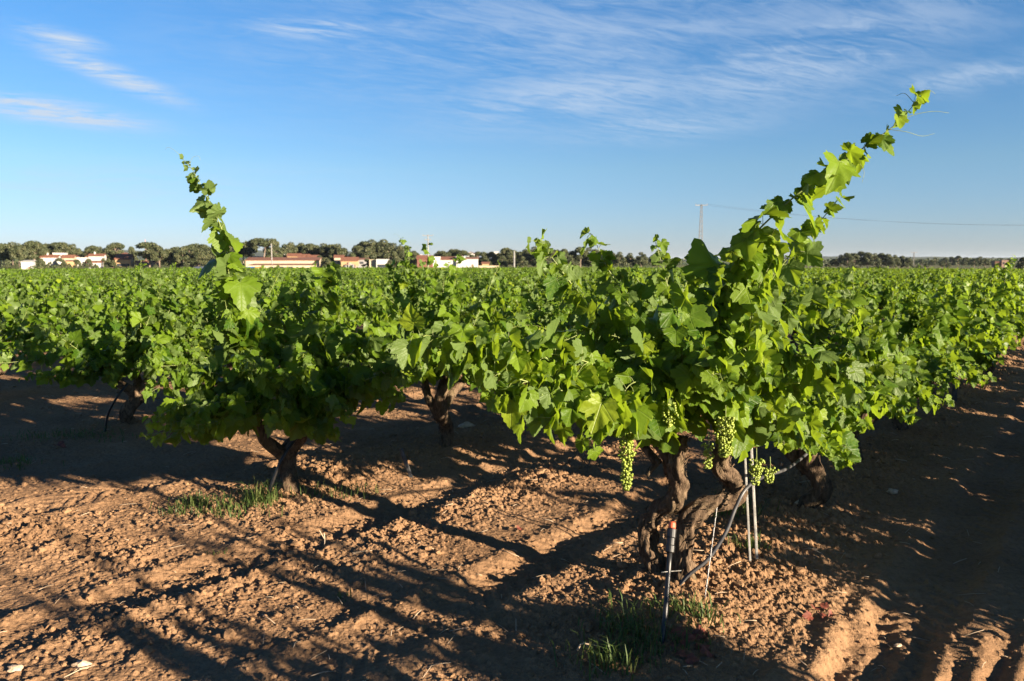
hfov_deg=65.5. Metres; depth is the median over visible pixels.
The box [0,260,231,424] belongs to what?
grape vine
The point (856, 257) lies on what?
pine tree
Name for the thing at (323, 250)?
pine tree
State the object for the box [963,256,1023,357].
grape vine
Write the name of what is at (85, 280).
grape vine
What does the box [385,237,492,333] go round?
grape vine
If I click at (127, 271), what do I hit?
grape vine
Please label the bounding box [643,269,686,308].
grape vine
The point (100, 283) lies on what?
grape vine
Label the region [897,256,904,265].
pine tree
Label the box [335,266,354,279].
grape vine
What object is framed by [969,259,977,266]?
pine tree
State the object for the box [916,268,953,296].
grape vine
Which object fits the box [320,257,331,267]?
bush
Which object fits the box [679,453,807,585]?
drip hose
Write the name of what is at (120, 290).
grape vine
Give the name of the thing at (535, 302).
grape vine
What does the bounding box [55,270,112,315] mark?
grape vine
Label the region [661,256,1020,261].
hills
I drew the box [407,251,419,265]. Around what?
pine tree
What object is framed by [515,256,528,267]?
pine tree
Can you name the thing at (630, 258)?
pine tree
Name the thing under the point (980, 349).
grape vine
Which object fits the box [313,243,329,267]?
pine tree
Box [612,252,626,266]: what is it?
pine tree
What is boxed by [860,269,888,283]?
grape vine
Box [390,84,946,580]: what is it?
grape vine
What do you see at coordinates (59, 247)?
pine tree
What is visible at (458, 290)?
grape vine
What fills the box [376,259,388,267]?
house
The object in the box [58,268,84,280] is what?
grape vine
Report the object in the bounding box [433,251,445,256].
pine tree
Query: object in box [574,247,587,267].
pine tree
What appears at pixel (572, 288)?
grape vine
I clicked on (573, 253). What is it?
pine tree
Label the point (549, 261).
pine tree
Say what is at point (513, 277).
grape vine
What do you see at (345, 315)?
grape vine
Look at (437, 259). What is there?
farm building
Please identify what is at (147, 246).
pine tree
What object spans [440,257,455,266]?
farm building
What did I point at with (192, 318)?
grape vine
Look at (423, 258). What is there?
house
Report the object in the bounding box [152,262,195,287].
grape vine
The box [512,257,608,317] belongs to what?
grape vine
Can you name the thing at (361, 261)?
house
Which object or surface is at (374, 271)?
grape vine
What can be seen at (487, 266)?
boundary wall
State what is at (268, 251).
pine tree
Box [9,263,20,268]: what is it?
bush
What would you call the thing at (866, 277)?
grape vine
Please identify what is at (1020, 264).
pine tree
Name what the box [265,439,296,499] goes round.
drip hose
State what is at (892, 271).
grape vine
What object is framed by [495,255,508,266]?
pine tree
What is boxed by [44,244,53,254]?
pine tree
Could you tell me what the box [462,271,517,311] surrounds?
grape vine
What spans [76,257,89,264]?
house
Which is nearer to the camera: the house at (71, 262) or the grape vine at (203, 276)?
the grape vine at (203, 276)
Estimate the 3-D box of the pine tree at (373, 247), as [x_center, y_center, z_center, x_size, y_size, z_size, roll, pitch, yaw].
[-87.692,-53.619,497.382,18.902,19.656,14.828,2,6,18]
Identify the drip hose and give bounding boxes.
[103,383,128,431]
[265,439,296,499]
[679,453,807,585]
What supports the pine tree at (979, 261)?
on the ground at (984, 508)
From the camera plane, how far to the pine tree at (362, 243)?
504.30 m
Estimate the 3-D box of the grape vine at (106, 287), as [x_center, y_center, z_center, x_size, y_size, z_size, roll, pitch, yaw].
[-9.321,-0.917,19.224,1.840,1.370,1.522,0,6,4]
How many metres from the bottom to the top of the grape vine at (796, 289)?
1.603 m
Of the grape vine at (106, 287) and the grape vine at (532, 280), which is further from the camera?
the grape vine at (532, 280)
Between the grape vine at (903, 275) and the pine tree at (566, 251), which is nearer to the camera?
the grape vine at (903, 275)
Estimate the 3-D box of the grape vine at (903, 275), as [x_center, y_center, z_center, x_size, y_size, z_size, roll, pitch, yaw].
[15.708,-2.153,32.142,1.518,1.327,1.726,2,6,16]
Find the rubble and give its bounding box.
[340,262,360,267]
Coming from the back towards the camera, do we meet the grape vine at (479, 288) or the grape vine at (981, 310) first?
the grape vine at (479, 288)
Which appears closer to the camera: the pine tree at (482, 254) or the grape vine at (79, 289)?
the grape vine at (79, 289)
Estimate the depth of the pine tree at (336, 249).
494.52 m
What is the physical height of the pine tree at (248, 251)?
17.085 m
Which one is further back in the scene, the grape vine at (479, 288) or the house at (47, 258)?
the house at (47, 258)
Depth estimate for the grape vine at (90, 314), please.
10.27 m
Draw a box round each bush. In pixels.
[1,263,13,268]
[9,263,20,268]
[30,261,51,268]
[48,265,61,268]
[846,264,860,268]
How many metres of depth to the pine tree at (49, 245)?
538.23 m
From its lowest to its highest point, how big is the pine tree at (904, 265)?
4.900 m
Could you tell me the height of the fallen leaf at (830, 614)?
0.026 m
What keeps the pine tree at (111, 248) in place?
on the ground at (984, 508)
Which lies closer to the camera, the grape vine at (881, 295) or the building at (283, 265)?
the grape vine at (881, 295)
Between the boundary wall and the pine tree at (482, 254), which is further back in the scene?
the pine tree at (482, 254)
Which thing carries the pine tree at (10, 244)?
on the ground at (984, 508)
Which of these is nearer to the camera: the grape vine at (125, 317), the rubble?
the grape vine at (125, 317)
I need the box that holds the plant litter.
[0,388,1013,680]
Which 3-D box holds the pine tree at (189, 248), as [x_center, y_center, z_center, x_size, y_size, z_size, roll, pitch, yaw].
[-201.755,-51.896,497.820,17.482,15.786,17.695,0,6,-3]
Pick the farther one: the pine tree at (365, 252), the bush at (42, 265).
the pine tree at (365, 252)
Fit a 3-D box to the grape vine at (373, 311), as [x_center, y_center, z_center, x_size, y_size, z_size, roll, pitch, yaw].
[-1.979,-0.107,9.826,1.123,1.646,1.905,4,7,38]
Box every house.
[20,260,35,268]
[39,253,61,265]
[52,253,67,254]
[61,255,76,259]
[65,260,74,268]
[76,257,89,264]
[86,261,103,268]
[88,252,106,267]
[114,254,134,267]
[134,260,160,266]
[286,253,301,256]
[333,255,344,264]
[340,257,358,266]
[359,258,368,267]
[369,260,375,267]
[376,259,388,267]
[416,255,433,267]
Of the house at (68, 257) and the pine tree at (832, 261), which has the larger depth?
the pine tree at (832, 261)
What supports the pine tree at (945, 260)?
on the ground at (984, 508)
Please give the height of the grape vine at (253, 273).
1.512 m
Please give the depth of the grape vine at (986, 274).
28.85 m
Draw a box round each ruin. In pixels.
[992,261,1001,266]
[999,260,1008,266]
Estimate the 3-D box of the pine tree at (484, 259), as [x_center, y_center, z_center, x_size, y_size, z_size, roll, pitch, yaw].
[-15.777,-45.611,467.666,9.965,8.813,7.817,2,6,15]
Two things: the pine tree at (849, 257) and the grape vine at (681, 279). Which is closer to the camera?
the grape vine at (681, 279)
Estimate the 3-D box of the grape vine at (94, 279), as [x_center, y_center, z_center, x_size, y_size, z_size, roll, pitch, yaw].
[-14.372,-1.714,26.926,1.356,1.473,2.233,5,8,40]
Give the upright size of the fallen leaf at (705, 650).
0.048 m
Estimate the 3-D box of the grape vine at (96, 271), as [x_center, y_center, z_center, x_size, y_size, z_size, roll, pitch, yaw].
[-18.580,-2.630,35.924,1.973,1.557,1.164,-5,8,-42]
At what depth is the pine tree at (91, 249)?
514.12 m
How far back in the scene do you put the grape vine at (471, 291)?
20.47 m
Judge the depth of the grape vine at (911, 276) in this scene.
34.39 m
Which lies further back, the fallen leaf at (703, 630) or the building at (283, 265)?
the building at (283, 265)
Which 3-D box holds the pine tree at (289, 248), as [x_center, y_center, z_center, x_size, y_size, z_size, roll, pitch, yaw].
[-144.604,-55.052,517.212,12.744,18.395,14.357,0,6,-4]
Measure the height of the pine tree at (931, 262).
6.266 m
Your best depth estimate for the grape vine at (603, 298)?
14.52 m
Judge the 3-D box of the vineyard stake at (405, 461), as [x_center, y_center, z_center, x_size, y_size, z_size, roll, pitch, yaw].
[-0.770,0.926,5.856,0.132,0.269,0.024,2,6,22]
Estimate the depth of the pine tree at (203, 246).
504.16 m
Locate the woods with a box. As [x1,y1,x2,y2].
[0,257,1019,266]
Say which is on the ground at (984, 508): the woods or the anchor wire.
the woods
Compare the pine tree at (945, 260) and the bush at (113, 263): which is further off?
the pine tree at (945, 260)
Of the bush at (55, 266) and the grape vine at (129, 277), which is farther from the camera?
the bush at (55, 266)
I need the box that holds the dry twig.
[576,642,600,650]
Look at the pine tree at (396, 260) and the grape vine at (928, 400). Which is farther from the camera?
the pine tree at (396, 260)
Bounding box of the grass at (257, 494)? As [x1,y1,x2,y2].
[0,423,786,680]
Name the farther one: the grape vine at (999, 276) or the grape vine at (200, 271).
the grape vine at (200, 271)
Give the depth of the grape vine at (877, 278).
29.53 m
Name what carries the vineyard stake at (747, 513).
on the ground at (984, 508)
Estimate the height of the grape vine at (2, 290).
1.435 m
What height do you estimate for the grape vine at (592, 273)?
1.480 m
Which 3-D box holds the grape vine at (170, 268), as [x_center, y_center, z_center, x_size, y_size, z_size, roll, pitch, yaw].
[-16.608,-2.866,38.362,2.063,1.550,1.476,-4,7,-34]
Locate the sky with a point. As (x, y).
(482, 126)
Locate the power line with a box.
[700,204,976,224]
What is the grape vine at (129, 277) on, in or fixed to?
on the ground at (984, 508)
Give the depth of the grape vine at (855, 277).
15.88 m
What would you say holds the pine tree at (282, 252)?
on the ground at (984, 508)
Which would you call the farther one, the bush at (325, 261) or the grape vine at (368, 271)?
the bush at (325, 261)
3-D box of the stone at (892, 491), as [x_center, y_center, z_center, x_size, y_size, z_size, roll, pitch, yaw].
[2.601,1.030,5.441,0.079,0.040,0.045,0,6,0]
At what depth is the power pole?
228.61 m
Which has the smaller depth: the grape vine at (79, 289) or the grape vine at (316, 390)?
the grape vine at (316, 390)
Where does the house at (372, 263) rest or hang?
on the ground at (984, 508)
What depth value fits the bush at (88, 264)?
437.45 m
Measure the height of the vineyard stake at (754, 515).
0.719 m
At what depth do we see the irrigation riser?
3.36 m
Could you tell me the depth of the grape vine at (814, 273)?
32.30 m
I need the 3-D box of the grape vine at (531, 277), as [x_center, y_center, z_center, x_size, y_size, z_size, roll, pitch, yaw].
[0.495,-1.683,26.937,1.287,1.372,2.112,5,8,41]
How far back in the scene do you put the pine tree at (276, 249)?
475.96 m
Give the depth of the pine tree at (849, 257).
530.83 m
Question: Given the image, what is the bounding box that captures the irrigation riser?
[659,521,680,642]
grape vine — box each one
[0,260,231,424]
[0,269,95,361]
[0,275,19,301]
[0,279,68,375]
[1,269,20,283]
[1,272,51,292]
[1,272,104,313]
[3,272,35,283]
[3,275,42,300]
[25,269,50,278]
[29,278,86,301]
[32,273,65,286]
[45,267,79,284]
[48,275,101,291]
[53,269,86,279]
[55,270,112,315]
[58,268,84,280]
[59,270,110,288]
[60,272,197,379]
[69,282,177,336]
[78,270,108,284]
[80,274,168,300]
[83,265,117,282]
[85,278,169,318]
[98,272,156,289]
[108,268,156,288]
[108,269,151,288]
[119,265,149,278]
[121,270,153,281]
[136,265,314,369]
[139,147,422,492]
[151,265,180,278]
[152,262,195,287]
[154,263,206,290]
[156,271,205,300]
[166,272,218,303]
[166,273,217,321]
[174,296,271,326]
[188,266,212,279]
[196,271,210,283]
[198,272,211,286]
[251,268,281,286]
[253,274,278,296]
[256,265,306,311]
[257,261,360,323]
[261,270,304,291]
[283,271,299,286]
[289,279,305,291]
[290,266,313,280]
[308,265,400,372]
[322,275,366,305]
[332,271,377,295]
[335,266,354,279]
[340,243,548,447]
[342,275,402,325]
[349,271,359,283]
[351,272,382,292]
[353,268,386,285]
[354,266,378,277]
[371,281,396,305]
[375,270,388,282]
[376,270,415,293]
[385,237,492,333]
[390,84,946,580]
[407,269,475,311]
[414,280,459,297]
[455,271,482,291]
[458,269,483,300]
[462,266,483,277]
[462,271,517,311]
[465,268,547,324]
[483,267,512,288]
[488,267,511,283]
[488,276,580,339]
[496,272,524,296]
[500,269,518,284]
[502,267,552,306]
[511,270,542,287]
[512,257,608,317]
[518,268,543,281]
[524,272,559,291]
[544,265,594,299]
[560,264,666,339]
[582,268,597,278]
[586,272,596,283]
[587,269,656,309]
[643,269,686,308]
[654,275,716,326]
[657,272,701,304]
[707,267,923,508]
[772,269,811,336]
[773,272,802,303]
[784,271,839,347]
[800,267,954,460]
[805,266,862,339]
[811,269,840,280]
[811,275,824,285]
[812,268,817,281]
[820,271,845,286]
[825,270,881,311]
[841,271,862,286]
[855,269,871,281]
[857,277,903,317]
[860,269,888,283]
[861,269,996,429]
[868,268,909,319]
[874,270,899,282]
[875,267,904,283]
[880,273,1005,394]
[885,278,914,294]
[894,271,911,284]
[902,271,933,296]
[909,264,934,277]
[909,270,923,280]
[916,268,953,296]
[925,269,951,289]
[927,269,1016,385]
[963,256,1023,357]
[965,262,1023,372]
[971,267,1001,287]
[997,274,1023,342]
[997,274,1023,349]
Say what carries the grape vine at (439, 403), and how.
on the ground at (984, 508)
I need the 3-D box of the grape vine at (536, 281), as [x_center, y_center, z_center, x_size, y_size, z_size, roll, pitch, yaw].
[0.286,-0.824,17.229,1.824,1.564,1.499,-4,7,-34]
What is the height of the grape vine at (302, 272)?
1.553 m
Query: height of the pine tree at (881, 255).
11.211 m
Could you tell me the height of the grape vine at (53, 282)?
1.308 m
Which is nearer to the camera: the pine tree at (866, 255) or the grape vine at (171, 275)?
the grape vine at (171, 275)
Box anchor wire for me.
[704,507,717,597]
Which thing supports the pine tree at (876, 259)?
on the ground at (984, 508)
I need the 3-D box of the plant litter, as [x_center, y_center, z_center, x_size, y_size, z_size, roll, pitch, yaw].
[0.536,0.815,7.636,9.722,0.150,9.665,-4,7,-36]
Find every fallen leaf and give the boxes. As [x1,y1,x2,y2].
[53,441,65,447]
[675,650,685,656]
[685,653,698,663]
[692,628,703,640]
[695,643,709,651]
[699,625,707,633]
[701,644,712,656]
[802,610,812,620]
[820,602,828,608]
[828,609,835,616]
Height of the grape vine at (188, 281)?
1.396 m
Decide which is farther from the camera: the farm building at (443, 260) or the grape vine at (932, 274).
the farm building at (443, 260)
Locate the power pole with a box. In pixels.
[513,251,514,266]
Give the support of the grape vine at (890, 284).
on the ground at (984, 508)
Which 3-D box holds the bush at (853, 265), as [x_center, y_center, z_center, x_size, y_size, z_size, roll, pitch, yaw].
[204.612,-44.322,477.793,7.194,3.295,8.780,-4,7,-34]
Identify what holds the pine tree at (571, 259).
on the ground at (984, 508)
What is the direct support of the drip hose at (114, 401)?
on the ground at (984, 508)
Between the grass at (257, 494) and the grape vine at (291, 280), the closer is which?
the grass at (257, 494)
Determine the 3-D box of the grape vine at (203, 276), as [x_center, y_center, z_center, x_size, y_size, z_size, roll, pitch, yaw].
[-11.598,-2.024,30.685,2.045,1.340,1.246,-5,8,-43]
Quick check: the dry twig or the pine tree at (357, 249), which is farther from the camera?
the pine tree at (357, 249)
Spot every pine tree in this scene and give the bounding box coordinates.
[0,241,15,265]
[0,243,10,265]
[7,243,28,265]
[22,241,47,261]
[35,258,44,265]
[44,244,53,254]
[46,242,58,252]
[52,242,71,252]
[62,244,81,254]
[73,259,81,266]
[83,245,99,256]
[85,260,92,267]
[96,248,110,258]
[103,242,124,258]
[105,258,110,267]
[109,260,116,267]
[128,246,137,263]
[134,242,162,266]
[148,246,169,266]
[159,248,179,266]
[168,246,182,266]
[169,247,190,266]
[182,245,201,264]
[189,248,209,265]
[195,244,209,266]
[202,247,220,263]
[232,240,246,264]
[241,243,258,257]
[246,238,279,256]
[263,247,279,256]
[265,245,282,256]
[278,248,287,256]
[280,242,297,252]
[288,244,305,252]
[301,243,318,254]
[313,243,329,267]
[319,244,334,257]
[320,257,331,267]
[327,243,347,256]
[348,245,363,256]
[355,240,368,256]
[359,239,381,258]
[359,247,377,259]
[361,259,368,267]
[375,239,393,256]
[380,245,399,262]
[390,258,401,267]
[391,245,407,260]
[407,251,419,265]
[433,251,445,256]
[441,252,451,256]
[447,249,463,256]
[453,250,468,256]
[478,252,486,260]
[478,255,492,266]
[485,251,497,264]
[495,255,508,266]
[497,247,516,265]
[512,251,529,264]
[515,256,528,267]
[520,249,535,263]
[530,255,536,265]
[545,256,552,264]
[553,248,573,262]
[567,255,576,265]
[568,251,579,265]
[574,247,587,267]
[581,247,591,266]
[584,258,591,266]
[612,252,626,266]
[620,253,636,267]
[635,252,648,266]
[828,259,839,266]
[835,255,846,266]
[838,252,854,265]
[850,253,861,265]
[855,251,866,266]
[858,252,875,267]
[868,253,881,265]
[875,253,887,265]
[881,254,894,265]
[886,259,896,266]
[892,255,901,266]
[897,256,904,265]
[900,262,907,268]
[902,257,913,267]
[928,260,935,265]
[941,257,949,264]
[952,256,961,263]
[962,257,969,265]
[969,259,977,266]
[975,256,983,266]
[981,258,990,265]
[1015,257,1023,268]
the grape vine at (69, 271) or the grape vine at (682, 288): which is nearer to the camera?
the grape vine at (682, 288)
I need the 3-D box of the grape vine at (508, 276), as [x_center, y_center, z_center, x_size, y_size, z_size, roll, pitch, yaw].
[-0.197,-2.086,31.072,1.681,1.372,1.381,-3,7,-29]
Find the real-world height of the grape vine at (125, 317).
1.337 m
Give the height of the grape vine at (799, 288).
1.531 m
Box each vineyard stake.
[399,448,412,477]
[744,458,750,560]
[750,448,757,559]
[951,377,957,400]
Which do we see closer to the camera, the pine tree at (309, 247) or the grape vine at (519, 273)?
the grape vine at (519, 273)
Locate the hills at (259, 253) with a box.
[16,250,351,259]
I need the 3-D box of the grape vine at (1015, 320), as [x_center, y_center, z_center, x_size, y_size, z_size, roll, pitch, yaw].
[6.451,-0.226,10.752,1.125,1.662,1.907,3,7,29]
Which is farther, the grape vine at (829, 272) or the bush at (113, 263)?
the bush at (113, 263)
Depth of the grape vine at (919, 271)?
35.67 m
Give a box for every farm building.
[433,257,440,267]
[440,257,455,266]
[456,257,464,267]
[465,257,478,267]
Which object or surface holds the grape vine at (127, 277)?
on the ground at (984, 508)
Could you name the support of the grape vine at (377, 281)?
on the ground at (984, 508)
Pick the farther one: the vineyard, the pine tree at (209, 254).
the pine tree at (209, 254)
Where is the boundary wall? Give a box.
[478,265,498,267]
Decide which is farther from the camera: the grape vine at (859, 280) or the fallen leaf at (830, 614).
the grape vine at (859, 280)
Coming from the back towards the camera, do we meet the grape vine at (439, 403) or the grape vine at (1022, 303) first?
the grape vine at (1022, 303)
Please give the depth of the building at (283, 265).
389.59 m
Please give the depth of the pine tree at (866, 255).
535.49 m
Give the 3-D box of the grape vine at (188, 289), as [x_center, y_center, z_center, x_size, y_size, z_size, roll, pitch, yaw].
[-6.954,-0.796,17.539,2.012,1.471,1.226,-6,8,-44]
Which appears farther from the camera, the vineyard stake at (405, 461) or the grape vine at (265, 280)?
the grape vine at (265, 280)
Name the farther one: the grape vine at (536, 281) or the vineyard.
the vineyard
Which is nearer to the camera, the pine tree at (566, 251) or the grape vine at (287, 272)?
the grape vine at (287, 272)
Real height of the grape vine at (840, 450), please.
1.659 m
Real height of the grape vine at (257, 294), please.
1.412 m
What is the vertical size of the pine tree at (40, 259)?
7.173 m
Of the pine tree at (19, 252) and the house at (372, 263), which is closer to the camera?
the house at (372, 263)
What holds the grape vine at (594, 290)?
on the ground at (984, 508)
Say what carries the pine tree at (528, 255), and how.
on the ground at (984, 508)
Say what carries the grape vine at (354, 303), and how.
on the ground at (984, 508)
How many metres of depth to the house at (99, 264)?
458.83 m
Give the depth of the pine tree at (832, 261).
536.36 m
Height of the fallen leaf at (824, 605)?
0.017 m
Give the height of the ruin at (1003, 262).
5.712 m
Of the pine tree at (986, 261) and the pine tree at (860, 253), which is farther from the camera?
the pine tree at (986, 261)
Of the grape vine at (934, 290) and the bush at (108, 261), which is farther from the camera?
the bush at (108, 261)
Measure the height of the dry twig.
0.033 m
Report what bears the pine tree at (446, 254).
on the ground at (984, 508)
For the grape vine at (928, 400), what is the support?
on the ground at (984, 508)
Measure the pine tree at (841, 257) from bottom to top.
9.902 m
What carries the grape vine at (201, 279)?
on the ground at (984, 508)
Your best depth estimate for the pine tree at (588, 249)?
505.76 m
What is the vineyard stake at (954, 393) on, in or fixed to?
on the ground at (984, 508)
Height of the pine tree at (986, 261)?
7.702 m
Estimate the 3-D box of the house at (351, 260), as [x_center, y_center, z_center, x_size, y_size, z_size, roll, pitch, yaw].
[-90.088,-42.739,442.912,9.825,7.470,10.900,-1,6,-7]
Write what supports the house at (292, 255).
on the ground at (984, 508)
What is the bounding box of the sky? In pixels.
[0,0,1023,258]
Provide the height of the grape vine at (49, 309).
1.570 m
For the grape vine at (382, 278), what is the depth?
33.54 m
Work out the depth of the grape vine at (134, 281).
22.39 m
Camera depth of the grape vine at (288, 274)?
22.63 m
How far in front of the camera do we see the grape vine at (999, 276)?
13.44 m
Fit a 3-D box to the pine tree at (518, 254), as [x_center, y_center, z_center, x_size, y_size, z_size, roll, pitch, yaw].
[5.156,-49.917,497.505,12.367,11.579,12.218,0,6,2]
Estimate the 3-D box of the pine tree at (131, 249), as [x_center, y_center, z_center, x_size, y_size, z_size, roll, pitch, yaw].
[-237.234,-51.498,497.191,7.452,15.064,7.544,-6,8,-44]
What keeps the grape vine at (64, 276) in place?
on the ground at (984, 508)
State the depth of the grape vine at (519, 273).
32.01 m
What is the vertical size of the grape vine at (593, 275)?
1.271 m
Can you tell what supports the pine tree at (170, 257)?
on the ground at (984, 508)
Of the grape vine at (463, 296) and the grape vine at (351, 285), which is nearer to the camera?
the grape vine at (463, 296)
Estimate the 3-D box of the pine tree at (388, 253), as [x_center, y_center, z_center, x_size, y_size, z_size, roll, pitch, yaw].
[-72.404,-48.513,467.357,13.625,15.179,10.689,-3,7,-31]
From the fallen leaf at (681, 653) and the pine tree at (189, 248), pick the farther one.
the pine tree at (189, 248)
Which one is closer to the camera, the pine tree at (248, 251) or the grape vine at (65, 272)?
the grape vine at (65, 272)
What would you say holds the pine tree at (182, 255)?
on the ground at (984, 508)
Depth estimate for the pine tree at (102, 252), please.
514.01 m
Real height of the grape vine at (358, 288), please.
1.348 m
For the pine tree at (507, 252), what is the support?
on the ground at (984, 508)
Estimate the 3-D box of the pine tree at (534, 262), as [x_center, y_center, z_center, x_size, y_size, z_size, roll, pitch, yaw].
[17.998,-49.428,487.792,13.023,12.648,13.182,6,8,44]
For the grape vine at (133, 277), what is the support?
on the ground at (984, 508)
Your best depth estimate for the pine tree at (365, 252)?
465.20 m
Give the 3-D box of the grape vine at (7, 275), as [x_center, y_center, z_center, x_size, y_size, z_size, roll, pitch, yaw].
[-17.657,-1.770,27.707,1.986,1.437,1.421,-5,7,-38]
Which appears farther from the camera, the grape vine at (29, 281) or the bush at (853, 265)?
the bush at (853, 265)
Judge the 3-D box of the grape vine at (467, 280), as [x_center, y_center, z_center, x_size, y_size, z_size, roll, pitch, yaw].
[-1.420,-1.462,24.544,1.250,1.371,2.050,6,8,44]
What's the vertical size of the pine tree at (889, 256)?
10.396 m
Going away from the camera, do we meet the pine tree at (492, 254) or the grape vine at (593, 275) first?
the grape vine at (593, 275)
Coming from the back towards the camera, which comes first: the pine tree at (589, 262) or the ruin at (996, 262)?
the ruin at (996, 262)
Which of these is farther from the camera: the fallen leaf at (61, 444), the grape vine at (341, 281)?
the grape vine at (341, 281)
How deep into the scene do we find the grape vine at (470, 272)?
38.22 m
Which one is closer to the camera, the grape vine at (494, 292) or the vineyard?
the grape vine at (494, 292)
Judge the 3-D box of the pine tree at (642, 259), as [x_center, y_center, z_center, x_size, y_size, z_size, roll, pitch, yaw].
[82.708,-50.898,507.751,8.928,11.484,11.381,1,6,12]
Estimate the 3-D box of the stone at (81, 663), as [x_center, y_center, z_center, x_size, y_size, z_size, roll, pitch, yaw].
[-1.690,1.276,3.133,0.070,0.045,0.056,3,6,24]
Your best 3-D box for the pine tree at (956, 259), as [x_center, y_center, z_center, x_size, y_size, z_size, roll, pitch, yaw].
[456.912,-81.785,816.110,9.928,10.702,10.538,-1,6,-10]
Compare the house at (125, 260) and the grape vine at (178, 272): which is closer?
the grape vine at (178, 272)
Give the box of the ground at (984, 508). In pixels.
[0,262,1023,680]
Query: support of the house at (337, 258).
on the ground at (984, 508)
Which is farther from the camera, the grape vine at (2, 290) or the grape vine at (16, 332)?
the grape vine at (2, 290)
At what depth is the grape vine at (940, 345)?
6.88 m
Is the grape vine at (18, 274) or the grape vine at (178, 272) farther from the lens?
the grape vine at (18, 274)
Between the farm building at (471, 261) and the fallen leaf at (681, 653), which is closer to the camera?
the fallen leaf at (681, 653)
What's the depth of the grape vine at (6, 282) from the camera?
23.05 m
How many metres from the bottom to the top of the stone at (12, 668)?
0.034 m
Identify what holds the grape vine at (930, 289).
on the ground at (984, 508)
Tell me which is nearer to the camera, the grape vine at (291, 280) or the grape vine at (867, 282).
the grape vine at (291, 280)
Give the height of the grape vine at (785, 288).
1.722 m
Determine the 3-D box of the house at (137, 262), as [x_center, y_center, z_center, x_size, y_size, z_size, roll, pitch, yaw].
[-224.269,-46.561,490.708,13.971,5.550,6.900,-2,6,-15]
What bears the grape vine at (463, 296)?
on the ground at (984, 508)
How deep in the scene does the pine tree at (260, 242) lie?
452.61 m
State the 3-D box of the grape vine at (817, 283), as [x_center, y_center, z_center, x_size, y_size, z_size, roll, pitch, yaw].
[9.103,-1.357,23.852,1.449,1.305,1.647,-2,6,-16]
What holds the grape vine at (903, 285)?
on the ground at (984, 508)
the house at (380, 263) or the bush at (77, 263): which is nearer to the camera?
the house at (380, 263)
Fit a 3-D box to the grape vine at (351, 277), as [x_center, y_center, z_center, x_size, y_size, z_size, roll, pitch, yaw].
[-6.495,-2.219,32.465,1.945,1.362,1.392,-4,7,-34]
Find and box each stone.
[7,664,23,672]
[71,659,91,668]
[458,421,474,428]
[887,488,897,493]
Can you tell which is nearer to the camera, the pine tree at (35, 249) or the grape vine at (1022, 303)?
the grape vine at (1022, 303)
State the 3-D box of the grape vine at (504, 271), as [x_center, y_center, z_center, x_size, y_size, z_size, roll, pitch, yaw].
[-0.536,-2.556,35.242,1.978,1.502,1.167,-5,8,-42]
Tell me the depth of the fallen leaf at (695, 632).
3.30 m
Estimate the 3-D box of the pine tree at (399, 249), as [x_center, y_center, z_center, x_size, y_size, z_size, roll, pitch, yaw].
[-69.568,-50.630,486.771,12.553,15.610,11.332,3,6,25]
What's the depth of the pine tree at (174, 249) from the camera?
475.31 m
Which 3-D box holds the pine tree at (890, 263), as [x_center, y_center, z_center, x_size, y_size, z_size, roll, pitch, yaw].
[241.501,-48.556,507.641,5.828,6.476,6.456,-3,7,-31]
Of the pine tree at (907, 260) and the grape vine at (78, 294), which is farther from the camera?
the pine tree at (907, 260)
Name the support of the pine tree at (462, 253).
on the ground at (984, 508)
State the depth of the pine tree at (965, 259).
814.51 m
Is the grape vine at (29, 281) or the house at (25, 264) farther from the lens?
the house at (25, 264)
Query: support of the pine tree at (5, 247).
on the ground at (984, 508)
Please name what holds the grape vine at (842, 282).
on the ground at (984, 508)
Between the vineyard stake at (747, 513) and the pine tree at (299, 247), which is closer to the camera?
the vineyard stake at (747, 513)
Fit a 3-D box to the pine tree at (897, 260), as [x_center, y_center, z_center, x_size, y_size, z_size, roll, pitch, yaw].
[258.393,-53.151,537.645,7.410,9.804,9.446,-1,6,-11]
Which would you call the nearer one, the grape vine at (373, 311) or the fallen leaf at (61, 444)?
the fallen leaf at (61, 444)
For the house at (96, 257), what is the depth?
497.97 m
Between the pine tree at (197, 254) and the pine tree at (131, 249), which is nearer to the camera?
the pine tree at (197, 254)
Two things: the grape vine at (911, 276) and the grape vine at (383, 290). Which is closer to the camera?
the grape vine at (383, 290)
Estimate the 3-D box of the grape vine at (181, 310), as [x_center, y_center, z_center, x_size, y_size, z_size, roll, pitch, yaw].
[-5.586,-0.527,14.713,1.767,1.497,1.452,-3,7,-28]
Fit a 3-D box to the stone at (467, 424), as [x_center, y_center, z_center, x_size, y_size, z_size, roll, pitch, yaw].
[-0.430,0.797,7.482,0.174,0.073,0.106,0,6,0]

